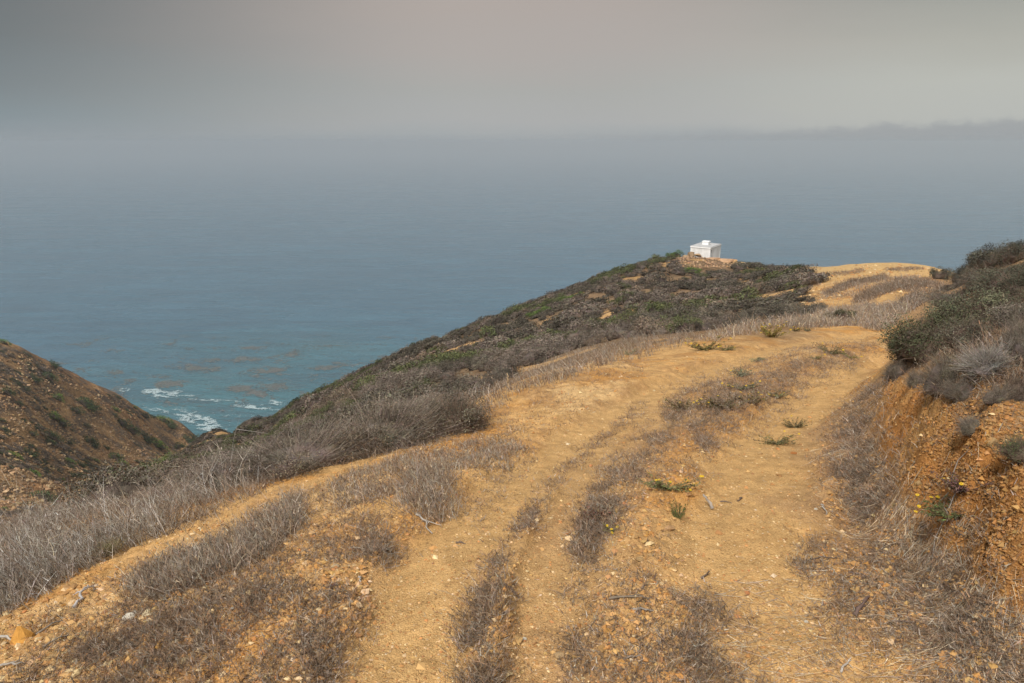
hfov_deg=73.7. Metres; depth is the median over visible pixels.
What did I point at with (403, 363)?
dark sagebrush
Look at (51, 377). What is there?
hillside shrub
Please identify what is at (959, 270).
skyline shrub
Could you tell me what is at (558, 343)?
grey sagebrush
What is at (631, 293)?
slope scrub
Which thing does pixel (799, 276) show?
brown buckwheat bush
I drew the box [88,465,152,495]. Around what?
grey sagebrush
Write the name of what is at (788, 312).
dark sagebrush
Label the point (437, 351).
olive shrub
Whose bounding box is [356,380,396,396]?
grey sagebrush
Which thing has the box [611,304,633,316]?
dark sagebrush
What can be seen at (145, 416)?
hillside shrub
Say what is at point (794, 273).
dark sagebrush
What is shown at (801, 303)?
dark sagebrush
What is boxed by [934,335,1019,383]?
grey shrub
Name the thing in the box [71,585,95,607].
dead stick
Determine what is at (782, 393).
gumweed
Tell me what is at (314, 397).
grey sagebrush
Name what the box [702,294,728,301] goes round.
olive shrub
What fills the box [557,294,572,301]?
green shrub
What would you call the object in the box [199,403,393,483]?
thicket shrub
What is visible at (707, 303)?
brown buckwheat bush
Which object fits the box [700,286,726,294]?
grey sagebrush
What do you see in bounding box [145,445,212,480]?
brown buckwheat bush
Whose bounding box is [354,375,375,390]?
olive shrub
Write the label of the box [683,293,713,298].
grey sagebrush
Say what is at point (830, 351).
gumweed
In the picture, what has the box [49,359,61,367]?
hillside shrub
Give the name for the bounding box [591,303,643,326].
olive shrub
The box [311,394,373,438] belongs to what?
dark sagebrush
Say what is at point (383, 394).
dark sagebrush
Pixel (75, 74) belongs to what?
sky
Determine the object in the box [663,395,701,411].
gumweed
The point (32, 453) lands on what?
hillside shrub
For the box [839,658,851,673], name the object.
dead stick
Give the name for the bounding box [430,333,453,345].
dark sagebrush
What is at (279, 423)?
olive shrub
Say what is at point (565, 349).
grey sagebrush
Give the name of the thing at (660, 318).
dark sagebrush
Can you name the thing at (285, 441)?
dark sagebrush
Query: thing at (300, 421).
grey sagebrush
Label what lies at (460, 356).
olive shrub
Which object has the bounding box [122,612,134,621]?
loose stone
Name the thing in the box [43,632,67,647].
dead stick
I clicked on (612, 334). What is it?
grey sagebrush
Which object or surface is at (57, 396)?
hillside shrub
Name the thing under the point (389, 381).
grey sagebrush
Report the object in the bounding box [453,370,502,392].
grey sagebrush
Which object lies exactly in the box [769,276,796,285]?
dark sagebrush
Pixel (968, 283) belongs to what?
grey shrub
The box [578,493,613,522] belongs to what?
gumweed
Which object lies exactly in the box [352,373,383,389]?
olive shrub
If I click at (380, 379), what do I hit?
grey sagebrush
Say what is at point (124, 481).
dark sagebrush
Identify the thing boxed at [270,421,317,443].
grey sagebrush
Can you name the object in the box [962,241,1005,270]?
skyline shrub
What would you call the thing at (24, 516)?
thicket shrub
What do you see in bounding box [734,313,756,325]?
dark sagebrush
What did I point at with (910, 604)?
plant litter
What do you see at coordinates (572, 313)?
grey sagebrush
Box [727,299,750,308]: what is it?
dark sagebrush
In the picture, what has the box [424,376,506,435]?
gnarled shrub
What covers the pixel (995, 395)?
bank shrub
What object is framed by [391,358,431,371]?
olive shrub
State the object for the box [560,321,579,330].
grey sagebrush
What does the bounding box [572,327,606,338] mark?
grey sagebrush
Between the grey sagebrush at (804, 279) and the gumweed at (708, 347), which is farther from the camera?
the grey sagebrush at (804, 279)
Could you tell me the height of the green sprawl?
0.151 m
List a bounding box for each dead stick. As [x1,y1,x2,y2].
[0,635,10,639]
[0,659,23,666]
[36,619,63,634]
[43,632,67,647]
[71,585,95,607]
[415,513,439,533]
[609,594,650,599]
[633,607,653,611]
[703,494,713,508]
[810,553,842,558]
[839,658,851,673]
[847,571,875,580]
[853,596,869,615]
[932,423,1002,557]
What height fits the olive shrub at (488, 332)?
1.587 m
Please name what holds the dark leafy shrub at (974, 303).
on the ground at (614, 407)
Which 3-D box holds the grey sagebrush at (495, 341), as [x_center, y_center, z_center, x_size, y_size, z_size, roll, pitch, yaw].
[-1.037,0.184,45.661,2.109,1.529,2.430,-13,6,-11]
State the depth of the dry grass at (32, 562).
5.12 m
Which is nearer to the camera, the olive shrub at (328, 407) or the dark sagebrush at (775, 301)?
the olive shrub at (328, 407)
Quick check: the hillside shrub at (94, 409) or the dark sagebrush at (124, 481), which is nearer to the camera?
the dark sagebrush at (124, 481)
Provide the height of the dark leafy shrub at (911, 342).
0.667 m
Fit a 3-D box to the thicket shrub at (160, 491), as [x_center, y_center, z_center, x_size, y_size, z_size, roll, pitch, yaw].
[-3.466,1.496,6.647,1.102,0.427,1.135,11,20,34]
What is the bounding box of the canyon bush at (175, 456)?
[164,451,194,460]
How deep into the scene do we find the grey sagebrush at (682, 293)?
46.45 m
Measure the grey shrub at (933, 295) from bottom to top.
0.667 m
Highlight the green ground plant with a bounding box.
[748,357,764,361]
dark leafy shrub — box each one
[865,295,993,375]
[876,327,914,362]
[917,285,1023,327]
[957,259,1023,296]
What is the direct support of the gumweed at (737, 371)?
on the ground at (614, 407)
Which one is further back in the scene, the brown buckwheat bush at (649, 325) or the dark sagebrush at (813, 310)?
the dark sagebrush at (813, 310)
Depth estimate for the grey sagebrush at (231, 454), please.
19.53 m
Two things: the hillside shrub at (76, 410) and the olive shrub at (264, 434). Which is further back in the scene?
the hillside shrub at (76, 410)
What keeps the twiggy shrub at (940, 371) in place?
on the ground at (614, 407)
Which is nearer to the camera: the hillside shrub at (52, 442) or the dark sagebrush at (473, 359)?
the dark sagebrush at (473, 359)
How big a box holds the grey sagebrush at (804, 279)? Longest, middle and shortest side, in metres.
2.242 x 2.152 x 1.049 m
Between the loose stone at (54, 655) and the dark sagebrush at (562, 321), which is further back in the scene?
the dark sagebrush at (562, 321)
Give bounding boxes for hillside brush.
[0,347,160,518]
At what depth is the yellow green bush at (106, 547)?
4.78 m
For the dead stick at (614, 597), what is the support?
on the ground at (614, 407)
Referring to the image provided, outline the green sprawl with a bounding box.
[988,428,1023,464]
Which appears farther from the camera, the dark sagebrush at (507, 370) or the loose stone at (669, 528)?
the dark sagebrush at (507, 370)
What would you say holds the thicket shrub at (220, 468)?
on the ground at (614, 407)
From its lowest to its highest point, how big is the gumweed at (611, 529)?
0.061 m
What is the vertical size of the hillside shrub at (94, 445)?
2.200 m
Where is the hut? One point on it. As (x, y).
(706, 249)
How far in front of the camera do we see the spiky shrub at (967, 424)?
3.21 m
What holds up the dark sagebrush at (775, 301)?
on the ground at (614, 407)
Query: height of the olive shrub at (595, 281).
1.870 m
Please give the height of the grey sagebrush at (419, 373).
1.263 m
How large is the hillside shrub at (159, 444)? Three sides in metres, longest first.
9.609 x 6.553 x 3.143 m
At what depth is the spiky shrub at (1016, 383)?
3.16 m
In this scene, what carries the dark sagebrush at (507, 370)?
on the ground at (614, 407)
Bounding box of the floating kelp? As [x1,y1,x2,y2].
[51,335,417,420]
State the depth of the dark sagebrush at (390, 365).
49.59 m
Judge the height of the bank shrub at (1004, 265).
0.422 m
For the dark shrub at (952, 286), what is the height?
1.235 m
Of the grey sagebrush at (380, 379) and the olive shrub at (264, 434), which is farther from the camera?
the grey sagebrush at (380, 379)
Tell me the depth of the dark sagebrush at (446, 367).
29.28 m
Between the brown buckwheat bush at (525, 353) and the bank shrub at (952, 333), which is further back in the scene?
the brown buckwheat bush at (525, 353)
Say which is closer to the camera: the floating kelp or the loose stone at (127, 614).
the loose stone at (127, 614)
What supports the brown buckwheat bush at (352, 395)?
on the ground at (614, 407)
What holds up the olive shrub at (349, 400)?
on the ground at (614, 407)
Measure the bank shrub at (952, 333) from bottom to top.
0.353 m
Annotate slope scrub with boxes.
[70,254,827,511]
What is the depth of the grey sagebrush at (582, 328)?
30.72 m
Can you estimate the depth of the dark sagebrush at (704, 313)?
24.54 m
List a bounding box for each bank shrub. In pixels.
[913,305,947,325]
[927,308,999,350]
[933,375,976,402]
[948,262,996,288]
[958,248,1001,275]
[974,379,1023,405]
[981,297,1023,328]
[986,259,1023,275]
[992,242,1022,266]
[995,270,1023,297]
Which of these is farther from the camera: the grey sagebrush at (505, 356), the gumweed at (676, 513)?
the grey sagebrush at (505, 356)
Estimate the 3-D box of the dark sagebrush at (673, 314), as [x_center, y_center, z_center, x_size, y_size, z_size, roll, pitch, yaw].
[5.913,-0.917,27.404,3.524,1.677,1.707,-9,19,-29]
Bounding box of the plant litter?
[0,360,1023,682]
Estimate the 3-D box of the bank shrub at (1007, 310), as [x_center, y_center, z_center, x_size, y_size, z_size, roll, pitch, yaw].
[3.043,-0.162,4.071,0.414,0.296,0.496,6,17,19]
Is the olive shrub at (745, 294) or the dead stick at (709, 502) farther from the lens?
the olive shrub at (745, 294)
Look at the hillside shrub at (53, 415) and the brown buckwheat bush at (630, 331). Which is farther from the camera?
the hillside shrub at (53, 415)
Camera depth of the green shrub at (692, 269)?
73.43 m
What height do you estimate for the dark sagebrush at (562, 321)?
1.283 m
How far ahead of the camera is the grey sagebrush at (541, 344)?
28.31 m
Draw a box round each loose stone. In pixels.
[45,654,56,660]
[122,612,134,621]
[245,656,255,662]
[554,652,564,657]
[665,525,674,530]
[984,437,997,446]
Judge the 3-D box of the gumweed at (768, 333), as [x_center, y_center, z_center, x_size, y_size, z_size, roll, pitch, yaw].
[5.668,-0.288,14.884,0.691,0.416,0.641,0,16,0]
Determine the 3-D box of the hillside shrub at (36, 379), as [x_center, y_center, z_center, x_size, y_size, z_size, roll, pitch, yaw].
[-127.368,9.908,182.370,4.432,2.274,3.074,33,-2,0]
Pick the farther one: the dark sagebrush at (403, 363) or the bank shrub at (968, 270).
the dark sagebrush at (403, 363)
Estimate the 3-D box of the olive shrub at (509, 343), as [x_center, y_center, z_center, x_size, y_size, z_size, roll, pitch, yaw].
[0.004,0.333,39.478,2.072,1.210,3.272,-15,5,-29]
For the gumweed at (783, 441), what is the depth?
5.79 m
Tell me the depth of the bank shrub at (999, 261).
10.57 m
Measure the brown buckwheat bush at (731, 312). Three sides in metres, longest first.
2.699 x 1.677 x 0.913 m
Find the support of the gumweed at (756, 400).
on the ground at (614, 407)
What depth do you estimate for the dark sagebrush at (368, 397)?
21.19 m
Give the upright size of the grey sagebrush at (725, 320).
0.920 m
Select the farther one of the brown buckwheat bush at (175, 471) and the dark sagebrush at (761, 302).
the dark sagebrush at (761, 302)
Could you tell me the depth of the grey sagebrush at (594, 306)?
47.54 m
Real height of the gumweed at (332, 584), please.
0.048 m
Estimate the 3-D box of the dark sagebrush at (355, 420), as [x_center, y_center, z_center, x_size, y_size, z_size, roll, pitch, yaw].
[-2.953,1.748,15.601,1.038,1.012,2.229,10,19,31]
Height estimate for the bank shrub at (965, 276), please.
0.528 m
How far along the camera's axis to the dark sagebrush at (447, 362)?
31.19 m
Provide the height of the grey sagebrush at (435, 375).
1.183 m
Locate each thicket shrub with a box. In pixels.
[1,503,83,528]
[102,473,193,512]
[155,426,309,499]
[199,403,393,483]
[323,377,467,457]
[355,382,456,418]
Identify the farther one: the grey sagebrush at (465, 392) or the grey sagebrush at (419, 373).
the grey sagebrush at (419, 373)
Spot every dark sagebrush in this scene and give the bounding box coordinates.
[49,434,163,510]
[140,474,198,491]
[149,474,193,487]
[268,434,305,448]
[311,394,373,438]
[334,413,368,430]
[351,374,487,410]
[354,386,407,411]
[363,365,489,411]
[375,360,401,374]
[388,360,410,370]
[415,363,458,375]
[419,355,455,371]
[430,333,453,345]
[434,367,484,387]
[442,388,468,399]
[445,381,482,397]
[463,354,487,366]
[471,354,495,371]
[491,366,519,381]
[501,330,521,338]
[551,313,581,326]
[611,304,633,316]
[618,296,696,319]
[628,312,672,329]
[631,312,667,331]
[683,303,719,320]
[709,307,729,317]
[710,299,737,313]
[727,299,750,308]
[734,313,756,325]
[736,306,764,320]
[737,303,758,316]
[744,299,780,311]
[747,295,778,304]
[747,303,786,319]
[766,297,796,306]
[766,306,805,320]
[767,299,803,310]
[767,300,805,311]
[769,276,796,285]
[781,266,815,281]
[796,300,826,311]
[800,305,823,314]
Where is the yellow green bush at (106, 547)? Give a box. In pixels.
[91,535,130,556]
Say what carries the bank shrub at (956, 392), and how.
on the ground at (614, 407)
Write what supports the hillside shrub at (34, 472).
on the ground at (614, 407)
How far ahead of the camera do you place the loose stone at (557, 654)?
2.86 m
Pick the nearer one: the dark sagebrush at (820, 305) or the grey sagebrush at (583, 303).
the dark sagebrush at (820, 305)
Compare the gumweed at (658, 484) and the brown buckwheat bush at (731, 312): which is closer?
the gumweed at (658, 484)
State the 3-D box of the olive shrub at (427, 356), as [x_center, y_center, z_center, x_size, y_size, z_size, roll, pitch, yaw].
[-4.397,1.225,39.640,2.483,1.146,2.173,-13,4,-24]
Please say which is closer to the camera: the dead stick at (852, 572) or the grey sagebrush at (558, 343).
the dead stick at (852, 572)
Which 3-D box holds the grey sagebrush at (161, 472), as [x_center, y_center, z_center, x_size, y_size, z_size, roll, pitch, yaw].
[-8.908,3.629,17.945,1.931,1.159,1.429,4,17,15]
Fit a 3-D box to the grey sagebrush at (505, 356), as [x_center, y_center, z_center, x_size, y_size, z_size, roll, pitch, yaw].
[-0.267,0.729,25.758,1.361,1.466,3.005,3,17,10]
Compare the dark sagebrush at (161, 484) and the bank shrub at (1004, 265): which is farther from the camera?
the dark sagebrush at (161, 484)
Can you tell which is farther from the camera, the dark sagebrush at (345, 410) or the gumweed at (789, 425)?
the dark sagebrush at (345, 410)
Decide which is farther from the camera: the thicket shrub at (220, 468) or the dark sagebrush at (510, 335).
the dark sagebrush at (510, 335)
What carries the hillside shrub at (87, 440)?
on the ground at (614, 407)
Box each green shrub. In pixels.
[525,306,550,316]
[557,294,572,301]
[665,249,685,256]
[685,265,702,274]
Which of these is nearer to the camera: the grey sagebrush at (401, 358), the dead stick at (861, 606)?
the dead stick at (861, 606)
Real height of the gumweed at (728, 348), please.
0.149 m
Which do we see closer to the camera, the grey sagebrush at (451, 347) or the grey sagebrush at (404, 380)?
the grey sagebrush at (404, 380)
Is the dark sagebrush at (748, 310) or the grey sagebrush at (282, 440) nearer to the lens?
the grey sagebrush at (282, 440)
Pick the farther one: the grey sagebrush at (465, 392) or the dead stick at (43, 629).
the grey sagebrush at (465, 392)
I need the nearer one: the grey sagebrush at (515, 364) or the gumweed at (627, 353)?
the gumweed at (627, 353)
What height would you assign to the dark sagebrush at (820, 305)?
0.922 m
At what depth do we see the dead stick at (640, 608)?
3.00 m
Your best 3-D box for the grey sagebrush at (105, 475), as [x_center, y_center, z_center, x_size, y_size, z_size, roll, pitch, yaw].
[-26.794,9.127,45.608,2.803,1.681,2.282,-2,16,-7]
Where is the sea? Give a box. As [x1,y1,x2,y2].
[0,148,1023,436]
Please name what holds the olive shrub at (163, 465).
on the ground at (614, 407)
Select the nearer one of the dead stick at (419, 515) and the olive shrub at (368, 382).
the dead stick at (419, 515)
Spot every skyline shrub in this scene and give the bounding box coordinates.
[941,262,967,284]
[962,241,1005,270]
[987,236,1023,264]
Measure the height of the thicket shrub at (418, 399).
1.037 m
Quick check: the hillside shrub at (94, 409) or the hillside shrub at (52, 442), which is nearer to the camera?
the hillside shrub at (52, 442)
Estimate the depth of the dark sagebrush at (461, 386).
17.48 m
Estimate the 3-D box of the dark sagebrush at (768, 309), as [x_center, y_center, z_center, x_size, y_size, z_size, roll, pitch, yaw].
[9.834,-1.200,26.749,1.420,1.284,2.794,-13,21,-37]
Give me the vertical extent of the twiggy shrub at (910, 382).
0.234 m
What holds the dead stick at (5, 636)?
on the ground at (614, 407)
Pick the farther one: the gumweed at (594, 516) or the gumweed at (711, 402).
the gumweed at (711, 402)
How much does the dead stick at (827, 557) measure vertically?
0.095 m
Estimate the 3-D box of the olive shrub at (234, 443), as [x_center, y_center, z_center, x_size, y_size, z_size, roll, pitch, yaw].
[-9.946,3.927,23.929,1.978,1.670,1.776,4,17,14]
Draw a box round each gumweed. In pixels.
[323,576,337,589]
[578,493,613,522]
[602,520,623,533]
[623,347,636,354]
[636,472,703,491]
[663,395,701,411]
[669,498,687,518]
[685,335,733,350]
[695,386,761,408]
[715,345,740,350]
[721,381,760,389]
[729,366,753,376]
[734,389,776,403]
[753,430,799,444]
[756,321,791,336]
[763,388,789,397]
[781,415,811,427]
[811,342,848,353]
[914,494,964,521]
[929,469,993,493]
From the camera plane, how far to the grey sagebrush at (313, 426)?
20.97 m
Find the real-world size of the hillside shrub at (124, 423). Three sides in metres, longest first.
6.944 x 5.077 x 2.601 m
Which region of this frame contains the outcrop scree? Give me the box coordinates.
[674,256,735,268]
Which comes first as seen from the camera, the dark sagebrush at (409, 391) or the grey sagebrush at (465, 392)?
the grey sagebrush at (465, 392)
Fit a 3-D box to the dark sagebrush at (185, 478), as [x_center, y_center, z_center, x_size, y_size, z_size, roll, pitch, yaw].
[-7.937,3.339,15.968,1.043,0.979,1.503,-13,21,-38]
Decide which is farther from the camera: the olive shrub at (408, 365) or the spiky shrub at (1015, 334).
the olive shrub at (408, 365)
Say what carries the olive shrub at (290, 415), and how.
on the ground at (614, 407)
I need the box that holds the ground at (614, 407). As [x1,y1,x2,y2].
[0,257,1023,682]
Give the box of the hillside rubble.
[0,350,209,520]
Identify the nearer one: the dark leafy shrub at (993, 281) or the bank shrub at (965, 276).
the dark leafy shrub at (993, 281)
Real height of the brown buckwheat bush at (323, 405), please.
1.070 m
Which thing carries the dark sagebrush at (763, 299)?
on the ground at (614, 407)
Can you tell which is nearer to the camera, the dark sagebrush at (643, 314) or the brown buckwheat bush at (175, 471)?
the brown buckwheat bush at (175, 471)
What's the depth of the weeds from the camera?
3.31 m
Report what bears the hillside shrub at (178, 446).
on the ground at (614, 407)
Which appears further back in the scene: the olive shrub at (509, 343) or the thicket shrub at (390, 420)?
the olive shrub at (509, 343)
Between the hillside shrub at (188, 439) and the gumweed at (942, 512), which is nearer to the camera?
the gumweed at (942, 512)
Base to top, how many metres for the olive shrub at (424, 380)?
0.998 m
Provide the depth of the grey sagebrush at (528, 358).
25.87 m
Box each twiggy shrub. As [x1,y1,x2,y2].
[878,355,912,382]
[903,367,925,388]
[906,331,989,406]
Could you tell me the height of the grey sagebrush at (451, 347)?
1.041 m
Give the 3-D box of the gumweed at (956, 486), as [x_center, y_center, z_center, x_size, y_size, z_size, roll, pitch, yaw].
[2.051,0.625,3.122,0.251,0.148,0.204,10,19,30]
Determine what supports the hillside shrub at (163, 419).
on the ground at (614, 407)
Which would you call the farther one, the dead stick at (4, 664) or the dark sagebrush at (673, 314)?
the dark sagebrush at (673, 314)
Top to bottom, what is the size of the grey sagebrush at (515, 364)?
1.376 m
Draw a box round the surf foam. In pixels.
[120,353,342,430]
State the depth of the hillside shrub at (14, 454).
136.78 m
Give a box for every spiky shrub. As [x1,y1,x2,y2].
[950,408,981,437]
[990,302,1023,361]
[997,368,1023,405]
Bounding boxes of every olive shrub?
[109,452,172,476]
[144,461,201,472]
[207,432,252,455]
[253,422,289,443]
[272,418,289,429]
[278,409,302,422]
[293,408,327,425]
[320,401,333,411]
[341,398,371,407]
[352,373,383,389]
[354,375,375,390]
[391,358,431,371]
[400,377,433,391]
[416,350,469,368]
[421,353,456,361]
[429,352,458,362]
[433,350,451,358]
[443,350,475,358]
[478,325,496,337]
[497,338,520,349]
[538,327,565,335]
[545,292,568,304]
[589,270,617,283]
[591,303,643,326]
[640,299,664,313]
[657,309,705,332]
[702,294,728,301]
[730,287,759,299]
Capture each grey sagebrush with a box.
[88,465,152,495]
[89,465,123,486]
[129,458,184,480]
[145,462,207,483]
[197,447,241,464]
[209,442,274,462]
[264,436,304,445]
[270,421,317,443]
[280,415,306,429]
[295,392,329,413]
[295,416,311,426]
[298,412,330,433]
[315,396,377,427]
[354,361,403,393]
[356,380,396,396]
[378,378,401,390]
[386,357,410,366]
[386,366,421,378]
[390,369,419,385]
[392,376,417,387]
[404,367,434,379]
[409,382,493,404]
[416,364,460,382]
[436,338,458,348]
[436,346,458,353]
[447,362,466,370]
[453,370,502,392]
[461,345,507,361]
[482,352,518,372]
[484,334,509,347]
[488,355,523,372]
[508,331,563,354]
[508,337,538,350]
[512,343,560,366]
[543,335,587,351]
[544,336,586,356]
[559,314,606,338]
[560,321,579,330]
[561,304,584,319]
[572,300,595,312]
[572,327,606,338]
[578,301,607,314]
[596,322,637,340]
[602,318,630,334]
[632,303,649,311]
[646,291,669,297]
[677,290,699,298]
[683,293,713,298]
[689,312,720,330]
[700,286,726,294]
[701,313,741,327]
[790,273,825,285]
[799,271,832,284]
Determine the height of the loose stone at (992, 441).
0.046 m
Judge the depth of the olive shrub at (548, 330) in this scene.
38.73 m
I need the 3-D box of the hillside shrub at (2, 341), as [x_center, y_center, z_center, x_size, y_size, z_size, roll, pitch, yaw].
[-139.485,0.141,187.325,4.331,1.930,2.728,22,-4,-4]
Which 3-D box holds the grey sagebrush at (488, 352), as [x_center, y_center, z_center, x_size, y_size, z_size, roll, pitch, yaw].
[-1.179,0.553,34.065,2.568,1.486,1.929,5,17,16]
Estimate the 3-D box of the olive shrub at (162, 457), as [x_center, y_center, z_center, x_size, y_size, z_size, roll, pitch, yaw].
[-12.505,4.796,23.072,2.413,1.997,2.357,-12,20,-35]
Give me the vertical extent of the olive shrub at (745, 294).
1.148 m
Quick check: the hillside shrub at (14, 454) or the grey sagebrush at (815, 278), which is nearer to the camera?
the grey sagebrush at (815, 278)
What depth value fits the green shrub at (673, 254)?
88.56 m
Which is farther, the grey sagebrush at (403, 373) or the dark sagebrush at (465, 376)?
the grey sagebrush at (403, 373)
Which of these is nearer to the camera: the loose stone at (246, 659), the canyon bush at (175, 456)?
the loose stone at (246, 659)
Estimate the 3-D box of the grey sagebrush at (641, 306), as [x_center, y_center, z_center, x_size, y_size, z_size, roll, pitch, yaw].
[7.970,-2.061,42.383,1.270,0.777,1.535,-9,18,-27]
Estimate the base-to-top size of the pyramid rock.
0.103 m
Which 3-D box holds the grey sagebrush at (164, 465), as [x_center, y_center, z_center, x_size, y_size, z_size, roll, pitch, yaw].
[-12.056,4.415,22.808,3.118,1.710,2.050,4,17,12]
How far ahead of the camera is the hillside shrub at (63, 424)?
173.75 m
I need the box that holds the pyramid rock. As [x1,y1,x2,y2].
[10,626,35,644]
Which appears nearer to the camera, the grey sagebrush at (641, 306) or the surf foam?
the grey sagebrush at (641, 306)
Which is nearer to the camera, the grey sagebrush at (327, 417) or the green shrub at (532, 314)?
the grey sagebrush at (327, 417)
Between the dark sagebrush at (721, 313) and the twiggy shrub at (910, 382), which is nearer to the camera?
the twiggy shrub at (910, 382)
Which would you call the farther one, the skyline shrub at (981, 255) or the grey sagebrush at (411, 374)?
the grey sagebrush at (411, 374)
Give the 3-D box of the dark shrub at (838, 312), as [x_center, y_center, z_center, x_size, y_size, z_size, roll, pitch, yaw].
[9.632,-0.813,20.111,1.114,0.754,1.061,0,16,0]
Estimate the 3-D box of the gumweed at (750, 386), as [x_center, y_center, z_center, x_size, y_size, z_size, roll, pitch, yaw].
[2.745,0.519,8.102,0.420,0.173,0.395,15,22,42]
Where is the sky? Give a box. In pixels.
[0,0,1023,149]
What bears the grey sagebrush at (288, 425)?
on the ground at (614, 407)
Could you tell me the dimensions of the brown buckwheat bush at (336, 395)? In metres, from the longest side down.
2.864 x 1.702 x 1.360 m
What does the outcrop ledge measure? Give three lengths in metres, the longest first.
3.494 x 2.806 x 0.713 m
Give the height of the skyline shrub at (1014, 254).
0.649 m
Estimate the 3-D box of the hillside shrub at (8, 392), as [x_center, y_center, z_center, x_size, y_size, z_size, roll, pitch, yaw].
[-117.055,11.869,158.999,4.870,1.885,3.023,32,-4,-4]
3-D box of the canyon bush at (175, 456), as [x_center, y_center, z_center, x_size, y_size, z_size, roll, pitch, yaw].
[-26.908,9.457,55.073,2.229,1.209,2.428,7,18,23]
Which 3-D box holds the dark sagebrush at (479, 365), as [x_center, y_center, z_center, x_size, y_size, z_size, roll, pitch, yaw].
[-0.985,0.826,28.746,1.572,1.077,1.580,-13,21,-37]
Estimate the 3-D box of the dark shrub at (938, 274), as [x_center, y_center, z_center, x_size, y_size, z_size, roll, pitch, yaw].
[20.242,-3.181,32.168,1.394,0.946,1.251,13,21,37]
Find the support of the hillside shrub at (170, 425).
on the ground at (614, 407)
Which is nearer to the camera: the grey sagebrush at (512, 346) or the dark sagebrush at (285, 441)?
the dark sagebrush at (285, 441)
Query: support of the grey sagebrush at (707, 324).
on the ground at (614, 407)
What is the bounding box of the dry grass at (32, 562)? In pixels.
[0,266,953,616]
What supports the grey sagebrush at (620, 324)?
on the ground at (614, 407)
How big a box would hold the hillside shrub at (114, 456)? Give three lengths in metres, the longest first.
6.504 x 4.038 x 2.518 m
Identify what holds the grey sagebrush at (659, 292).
on the ground at (614, 407)
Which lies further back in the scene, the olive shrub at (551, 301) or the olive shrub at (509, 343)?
the olive shrub at (551, 301)
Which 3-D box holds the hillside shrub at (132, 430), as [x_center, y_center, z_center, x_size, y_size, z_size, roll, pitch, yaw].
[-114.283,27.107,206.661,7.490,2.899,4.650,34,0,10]
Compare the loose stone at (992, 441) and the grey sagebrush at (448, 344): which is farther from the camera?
the grey sagebrush at (448, 344)
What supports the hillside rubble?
on the ground at (614, 407)
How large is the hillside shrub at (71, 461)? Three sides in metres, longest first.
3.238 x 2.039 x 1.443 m
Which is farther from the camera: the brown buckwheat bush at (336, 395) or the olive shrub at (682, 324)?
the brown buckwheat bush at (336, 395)
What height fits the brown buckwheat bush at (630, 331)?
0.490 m
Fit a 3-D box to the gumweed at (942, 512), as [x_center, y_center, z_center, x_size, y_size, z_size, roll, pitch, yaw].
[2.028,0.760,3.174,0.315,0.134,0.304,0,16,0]
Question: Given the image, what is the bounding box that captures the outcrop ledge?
[719,258,735,262]
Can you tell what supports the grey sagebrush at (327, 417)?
on the ground at (614, 407)
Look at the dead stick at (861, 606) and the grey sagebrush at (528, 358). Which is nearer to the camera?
the dead stick at (861, 606)
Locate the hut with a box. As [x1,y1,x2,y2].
[690,240,721,257]
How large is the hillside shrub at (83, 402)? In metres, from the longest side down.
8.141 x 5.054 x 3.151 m
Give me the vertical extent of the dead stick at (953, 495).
0.686 m
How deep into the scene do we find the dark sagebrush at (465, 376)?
22.37 m
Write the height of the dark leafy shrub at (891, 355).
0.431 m
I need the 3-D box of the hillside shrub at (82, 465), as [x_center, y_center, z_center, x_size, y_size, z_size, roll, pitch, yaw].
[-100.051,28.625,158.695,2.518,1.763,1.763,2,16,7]
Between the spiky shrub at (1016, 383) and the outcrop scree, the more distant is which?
the outcrop scree
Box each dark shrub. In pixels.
[822,308,857,320]
[923,266,953,279]
[940,269,971,290]
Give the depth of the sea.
1335.18 m
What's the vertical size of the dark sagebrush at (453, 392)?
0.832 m
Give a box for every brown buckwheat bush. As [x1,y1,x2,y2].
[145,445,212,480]
[292,402,326,421]
[309,400,330,414]
[318,384,351,406]
[333,390,359,406]
[515,349,529,364]
[620,326,641,337]
[631,314,681,335]
[694,308,734,316]
[698,297,730,309]
[786,271,814,281]
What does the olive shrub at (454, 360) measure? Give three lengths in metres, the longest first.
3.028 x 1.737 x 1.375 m
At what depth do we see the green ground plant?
10.88 m
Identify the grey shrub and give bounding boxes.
[915,286,969,307]
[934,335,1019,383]
[962,267,1023,290]
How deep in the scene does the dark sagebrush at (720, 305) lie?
33.66 m
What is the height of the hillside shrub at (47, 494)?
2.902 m
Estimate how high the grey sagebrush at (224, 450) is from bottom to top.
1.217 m
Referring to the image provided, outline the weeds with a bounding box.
[0,257,1023,682]
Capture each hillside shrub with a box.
[0,339,10,344]
[1,387,15,398]
[8,449,23,460]
[22,447,39,458]
[27,469,41,476]
[29,489,58,502]
[30,373,44,382]
[42,371,58,381]
[47,439,56,445]
[48,391,64,401]
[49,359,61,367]
[49,409,65,421]
[59,420,70,427]
[65,458,76,465]
[68,405,84,413]
[76,396,93,409]
[76,460,87,467]
[83,436,98,445]
[85,397,101,411]
[91,440,100,447]
[108,452,124,460]
[114,416,131,427]
[126,424,141,436]
[139,411,153,419]
[142,431,156,443]
[153,438,170,450]
[156,415,173,423]
[164,420,177,428]
[174,442,185,448]
[182,434,194,443]
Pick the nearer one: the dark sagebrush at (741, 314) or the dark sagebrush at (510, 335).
the dark sagebrush at (741, 314)
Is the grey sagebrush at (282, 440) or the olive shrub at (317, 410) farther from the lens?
the olive shrub at (317, 410)
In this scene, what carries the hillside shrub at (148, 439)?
on the ground at (614, 407)

